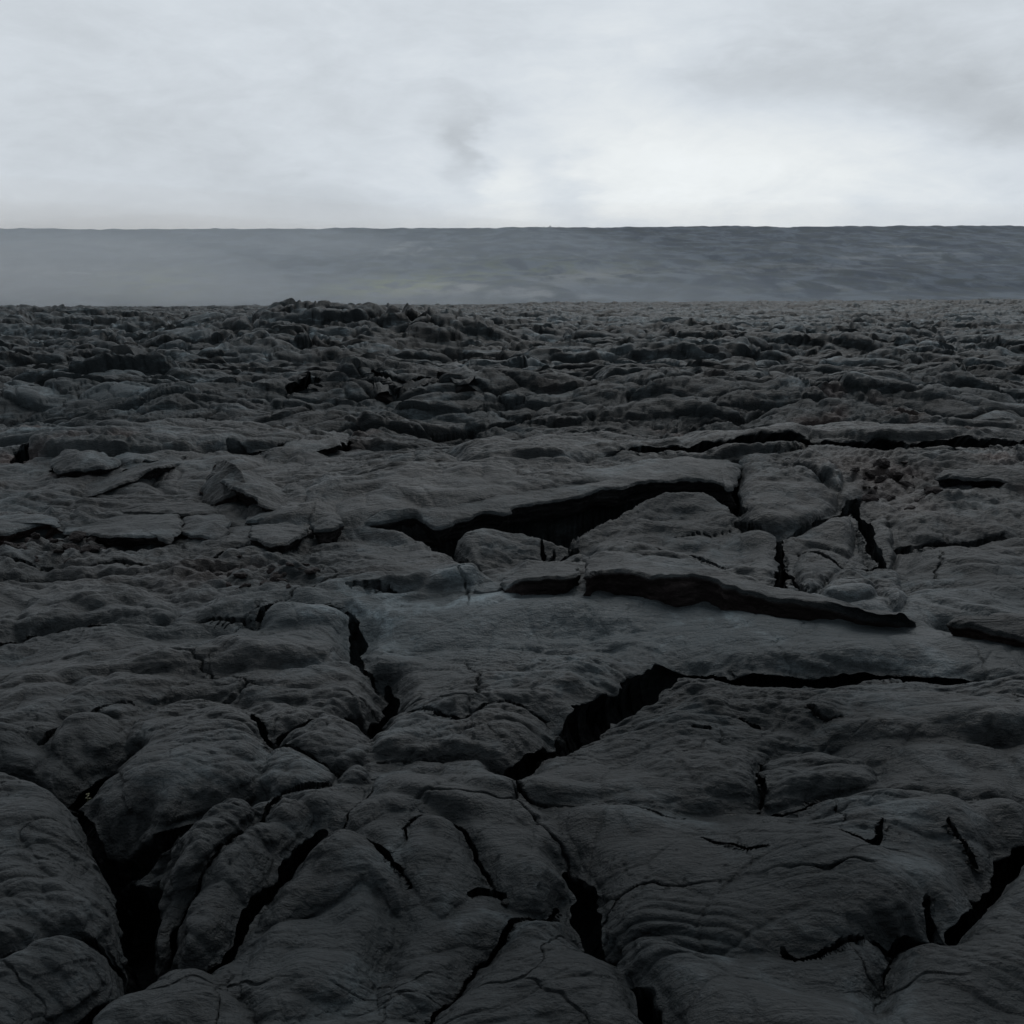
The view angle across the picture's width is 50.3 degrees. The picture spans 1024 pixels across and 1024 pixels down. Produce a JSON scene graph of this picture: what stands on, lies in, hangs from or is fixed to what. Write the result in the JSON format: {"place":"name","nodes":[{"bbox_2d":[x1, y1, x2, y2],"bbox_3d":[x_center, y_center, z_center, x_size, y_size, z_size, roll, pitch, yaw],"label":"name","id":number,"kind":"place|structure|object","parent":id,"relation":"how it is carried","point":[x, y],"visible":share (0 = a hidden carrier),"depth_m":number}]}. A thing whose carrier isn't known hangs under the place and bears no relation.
{"place":"outdoors","nodes":[
{"label":"outdoors","id":0,"kind":"place"},
{"bbox_2d":[0,298,1023,1023],"bbox_3d":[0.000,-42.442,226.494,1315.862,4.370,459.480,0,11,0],"label":"ground","id":1,"kind":"structure","parent":0,"point":[402,916],"depth_m":7.20},
{"bbox_2d":[0,722,48,783],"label":"lava lobe","id":2,"kind":"object","parent":1,"relation":"on","point":[23,756],"visible":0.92,"depth_m":4.09},
{"bbox_2d":[0,514,62,545],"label":"lava slab","id":3,"kind":"structure","parent":1,"relation":"on","point":[15,526],"depth_m":7.79},
{"bbox_2d":[30,532,39,538],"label":"lava stone","id":4,"kind":"object","parent":1,"relation":"on","point":[34,535],"visible":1,"depth_m":7.41},
{"bbox_2d":[49,539,57,542],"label":"lava stone","id":5,"kind":"object","parent":1,"relation":"on","point":[53,540],"visible":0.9,"depth_m":7.38},
{"bbox_2d":[53,549,64,553],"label":"lava stone","id":6,"kind":"object","parent":1,"relation":"on","point":[59,551],"visible":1,"depth_m":6.93},
{"bbox_2d":[0,935,123,1023],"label":"lava lobe","id":7,"kind":"object","parent":1,"relation":"on","point":[60,979],"visible":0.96,"depth_m":2.68},
{"bbox_2d":[0,772,132,994],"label":"lava lobe","id":8,"kind":"object","parent":1,"relation":"on","point":[53,882],"visible":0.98,"depth_m":3.16},
{"bbox_2d":[62,543,80,549],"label":"lava stone","id":9,"kind":"object","parent":1,"relation":"on","point":[65,546],"visible":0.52,"depth_m":7.24},
{"bbox_2d":[68,531,86,542],"bbox_3d":[-2.976,0.169,7.467,0.108,0.052,0.125,31,42,31],"label":"lava stone","id":10,"kind":"object","parent":1,"relation":"on","point":[76,536],"visible":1,"depth_m":7.44},
{"bbox_2d":[49,449,120,477],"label":"lava slab","id":11,"kind":"structure","parent":1,"relation":"on","point":[73,463],"depth_m":9.54},
{"bbox_2d":[79,544,100,552],"bbox_3d":[-2.766,0.253,7.147,0.092,0.086,0.177,7,13,34],"label":"lava stone","id":12,"kind":"object","parent":1,"relation":"on","point":[89,548],"visible":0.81,"depth_m":7.11},
{"bbox_2d":[51,712,129,795],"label":"lava lobe","id":13,"kind":"object","parent":1,"relation":"on","point":[90,747],"visible":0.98,"depth_m":4.21},
{"bbox_2d":[86,536,99,543],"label":"lava stone","id":14,"kind":"object","parent":1,"relation":"on","point":[94,539],"visible":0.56,"depth_m":7.48},
{"bbox_2d":[62,514,183,548],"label":"lava slab","id":15,"kind":"structure","parent":1,"relation":"on","point":[132,531],"depth_m":7.59},
{"bbox_2d":[84,454,188,496],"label":"lava slab","id":16,"kind":"structure","parent":1,"relation":"on","point":[134,473],"depth_m":9.32},
{"bbox_2d":[112,499,218,516],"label":"lava slab","id":17,"kind":"structure","parent":1,"relation":"on","point":[187,507],"depth_m":8.28},
{"bbox_2d":[92,968,254,1023],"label":"lava lobe","id":18,"kind":"object","parent":1,"relation":"on","point":[188,996],"visible":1,"depth_m":2.56},
{"bbox_2d":[118,699,272,824],"bbox_3d":[-1.206,1.004,4.211,0.593,0.438,1.205,-4,11,-21],"label":"lava lobe","id":19,"kind":"object","parent":1,"relation":"on","point":[191,758],"visible":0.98,"depth_m":3.85},
{"bbox_2d":[178,514,230,539],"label":"lava slab","id":20,"kind":"structure","parent":1,"relation":"on","point":[209,527],"depth_m":7.62},
{"bbox_2d":[154,798,259,979],"bbox_3d":[-0.974,1.196,3.342,0.207,0.485,0.744,2,11,12],"label":"lava lobe","id":21,"kind":"object","parent":1,"relation":"on","point":[194,847],"visible":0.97,"depth_m":3.23},
{"bbox_2d":[199,460,244,505],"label":"lava slab","id":22,"kind":"structure","parent":1,"relation":"on","point":[213,491],"depth_m":8.58},
{"bbox_2d":[233,572,247,578],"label":"lava stone","id":23,"kind":"object","parent":1,"relation":"on","point":[240,575],"visible":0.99,"depth_m":6.34},
{"bbox_2d":[171,797,313,970],"bbox_3d":[-0.800,1.165,3.282,0.196,0.365,0.820,2,11,12],"label":"lava lobe","id":24,"kind":"object","parent":1,"relation":"on","point":[243,869],"visible":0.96,"depth_m":3.16},
{"bbox_2d":[220,470,286,511],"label":"lava slab","id":25,"kind":"structure","parent":1,"relation":"on","point":[265,495],"depth_m":8.36},
{"bbox_2d":[266,568,275,573],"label":"lava stone","id":26,"kind":"object","parent":1,"relation":"on","point":[269,570],"visible":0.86,"depth_m":6.47},
{"bbox_2d":[245,502,304,524],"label":"lava slab","id":27,"kind":"structure","parent":1,"relation":"on","point":[255,519],"depth_m":7.88},
{"bbox_2d":[269,574,282,581],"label":"lava stone","id":28,"kind":"object","parent":1,"relation":"on","point":[274,578],"visible":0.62,"depth_m":6.25},
{"bbox_2d":[248,522,308,553],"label":"lava slab","id":29,"kind":"structure","parent":1,"relation":"on","point":[273,538],"depth_m":7.28},
{"bbox_2d":[276,578,287,582],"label":"lava stone","id":30,"kind":"object","parent":1,"relation":"on","point":[279,579],"visible":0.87,"depth_m":6.20},
{"bbox_2d":[283,430,349,454],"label":"lava slab","id":31,"kind":"structure","parent":1,"relation":"on","point":[335,442],"depth_m":10.64},
{"bbox_2d":[309,514,343,543],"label":"lava slab","id":32,"kind":"structure","parent":1,"relation":"on","point":[328,528],"depth_m":7.55},
{"bbox_2d":[284,526,493,593],"bbox_3d":[-0.896,0.334,6.841,1.084,0.344,1.979,-4,12,-22],"label":"lava lobe","id":33,"kind":"object","parent":1,"relation":"on","point":[365,559],"visible":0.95,"depth_m":6.63},
{"bbox_2d":[303,567,317,573],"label":"lava stone","id":34,"kind":"object","parent":33,"relation":"on","point":[313,570],"visible":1,"depth_m":6.33},
{"bbox_2d":[374,359,478,403],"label":"lava slab","id":35,"kind":"structure","parent":1,"relation":"on","point":[384,393],"depth_m":16.68},
{"bbox_2d":[342,760,579,915],"bbox_3d":[-0.168,1.094,3.588,0.765,0.343,0.973,0,11,0],"label":"lava lobe","id":36,"kind":"object","parent":1,"relation":"on","point":[522,852],"visible":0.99,"depth_m":3.52},
{"bbox_2d":[371,702,556,783],"bbox_3d":[-0.168,0.971,4.263,0.772,0.363,0.512,0,11,0],"label":"lava lobe","id":37,"kind":"object","parent":1,"relation":"on","point":[503,738],"visible":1,"depth_m":4.15},
{"bbox_2d":[473,581,501,593],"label":"lava slab","id":38,"kind":"structure","parent":1,"relation":"on","point":[488,587],"depth_m":5.97},
{"bbox_2d":[460,532,548,571],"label":"lava lobe","id":39,"kind":"object","parent":1,"relation":"on","point":[485,551],"visible":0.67,"depth_m":7.24},
{"bbox_2d":[432,920,642,1023],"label":"lava lobe","id":40,"kind":"object","parent":1,"relation":"on","point":[540,972],"visible":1,"depth_m":2.65},
{"bbox_2d":[500,562,580,595],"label":"lava slab","id":41,"kind":"structure","parent":1,"relation":"on","point":[551,578],"depth_m":5.92},
{"bbox_2d":[364,456,741,547],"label":"lava slab","id":42,"kind":"structure","parent":1,"relation":"on","point":[619,485],"depth_m":8.16},
{"bbox_2d":[554,552,588,561],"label":"lava lobe","id":43,"kind":"object","parent":1,"relation":"on","point":[573,558],"visible":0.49,"depth_m":6.87},
{"bbox_2d":[580,498,792,588],"bbox_3d":[1.391,0.404,7.339,1.606,0.689,1.512,8,14,38],"label":"lava lobe","id":44,"kind":"object","parent":1,"relation":"on","point":[699,530],"visible":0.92,"depth_m":7.40},
{"bbox_2d":[357,590,1023,679],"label":"lava ridge","id":45,"kind":"structure","parent":1,"relation":"on","point":[707,641],"depth_m":5.41},
{"bbox_2d":[583,551,915,627],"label":"lava slab","id":46,"kind":"structure","parent":1,"relation":"on","point":[676,582],"depth_m":5.76},
{"bbox_2d":[523,675,1023,816],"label":"lava lobe","id":47,"kind":"object","parent":1,"relation":"on","point":[707,749],"visible":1,"depth_m":4.17},
{"bbox_2d":[736,453,838,535],"bbox_3d":[2.094,-0.032,8.337,0.767,0.646,1.720,3,11,16],"label":"lava boulder","id":48,"kind":"object","parent":1,"relation":"on","point":[777,493],"visible":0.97,"depth_m":8.09},
{"bbox_2d":[567,788,1023,959],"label":"lava lobe","id":49,"kind":"object","parent":1,"relation":"on","point":[911,868],"visible":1,"depth_m":3.16},
{"bbox_2d":[756,752,878,810],"bbox_3d":[1.086,0.943,3.915,0.466,0.165,0.453,0,11,0],"label":"lava lobe","id":50,"kind":"object","parent":1,"relation":"on","point":[783,780],"visible":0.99,"depth_m":3.76},
{"bbox_2d":[792,448,842,492],"bbox_3d":[2.473,-0.347,8.740,0.362,0.232,0.982,0,11,0],"label":"lava boulder","id":51,"kind":"object","parent":1,"relation":"on","point":[815,460],"visible":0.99,"depth_m":8.77},
{"bbox_2d":[794,549,841,593],"bbox_3d":[1.827,0.445,6.587,0.298,0.339,1.522,3,11,18],"label":"lava boulder","id":52,"kind":"object","parent":1,"relation":"on","point":[815,569],"visible":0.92,"depth_m":6.62},
{"bbox_2d":[820,566,879,600],"bbox_3d":[1.936,0.401,6.209,0.315,0.204,1.091,4,11,20],"label":"lava boulder","id":53,"kind":"object","parent":1,"relation":"on","point":[847,583],"visible":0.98,"depth_m":5.78},
{"bbox_2d":[850,467,859,471],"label":"lava stone","id":54,"kind":"object","parent":1,"relation":"on","point":[857,469],"visible":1,"depth_m":8.69},
{"bbox_2d":[865,471,874,477],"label":"lava stone","id":55,"kind":"object","parent":1,"relation":"on","point":[869,474],"visible":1,"depth_m":8.72},
{"bbox_2d":[861,494,878,501],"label":"lava stone","id":56,"kind":"object","parent":1,"relation":"on","point":[868,497],"visible":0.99,"depth_m":8.10},
{"bbox_2d":[873,458,889,468],"bbox_3d":[2.995,-0.391,8.825,0.118,0.100,0.154,14,-6,-19],"label":"lava stone","id":57,"kind":"object","parent":1,"relation":"on","point":[883,463],"visible":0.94,"depth_m":8.78},
{"bbox_2d":[874,475,889,482],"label":"lava stone","id":58,"kind":"object","parent":1,"relation":"on","point":[880,478],"visible":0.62,"depth_m":8.59},
{"bbox_2d":[866,569,908,611],"bbox_3d":[2.173,0.538,6.343,0.210,0.475,1.457,3,11,15],"label":"lava boulder","id":59,"kind":"object","parent":1,"relation":"on","point":[887,582],"visible":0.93,"depth_m":6.25},
{"bbox_2d":[882,494,893,500],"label":"lava stone","id":60,"kind":"object","parent":1,"relation":"on","point":[888,497],"visible":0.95,"depth_m":8.18},
{"bbox_2d":[892,470,903,480],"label":"lava stone","id":61,"kind":"object","parent":1,"relation":"on","point":[898,474],"visible":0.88,"depth_m":8.65},
{"bbox_2d":[887,472,897,481],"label":"lava stone","id":62,"kind":"object","parent":61,"relation":"on","point":[890,475],"visible":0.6,"depth_m":8.69},
{"bbox_2d":[899,479,914,488],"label":"lava stone","id":63,"kind":"object","parent":1,"relation":"on","point":[905,482],"visible":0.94,"depth_m":8.51},
{"bbox_2d":[904,505,915,509],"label":"lava stone","id":64,"kind":"object","parent":1,"relation":"on","point":[911,507],"visible":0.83,"depth_m":7.92},
{"bbox_2d":[914,496,924,501],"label":"lava stone","id":65,"kind":"object","parent":1,"relation":"on","point":[917,499],"visible":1,"depth_m":8.06},
{"bbox_2d":[924,486,943,494],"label":"lava stone","id":66,"kind":"object","parent":1,"relation":"on","point":[934,489],"visible":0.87,"depth_m":8.15},
{"bbox_2d":[875,867,1023,1023],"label":"lava lobe","id":67,"kind":"object","parent":1,"relation":"on","point":[975,975],"visible":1,"depth_m":2.66},
{"bbox_2d":[934,465,1023,487],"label":"lava slab","id":68,"kind":"structure","parent":1,"relation":"on","point":[990,475],"depth_m":8.47},
{"bbox_2d":[946,613,1023,647],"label":"lava slab","id":69,"kind":"structure","parent":1,"relation":"on","point":[1006,628],"depth_m":5.26},
{"bbox_2d":[0,225,1023,306],"bbox_3d":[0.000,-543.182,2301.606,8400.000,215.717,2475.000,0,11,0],"label":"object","id":70,"kind":"structure","parent":0,"point":[41,267],"depth_m":2072.46},
{"bbox_2d":[0,0,1023,229],"label":"sky","id":71,"kind":"structure","parent":0,"point":[115,114]}
]}

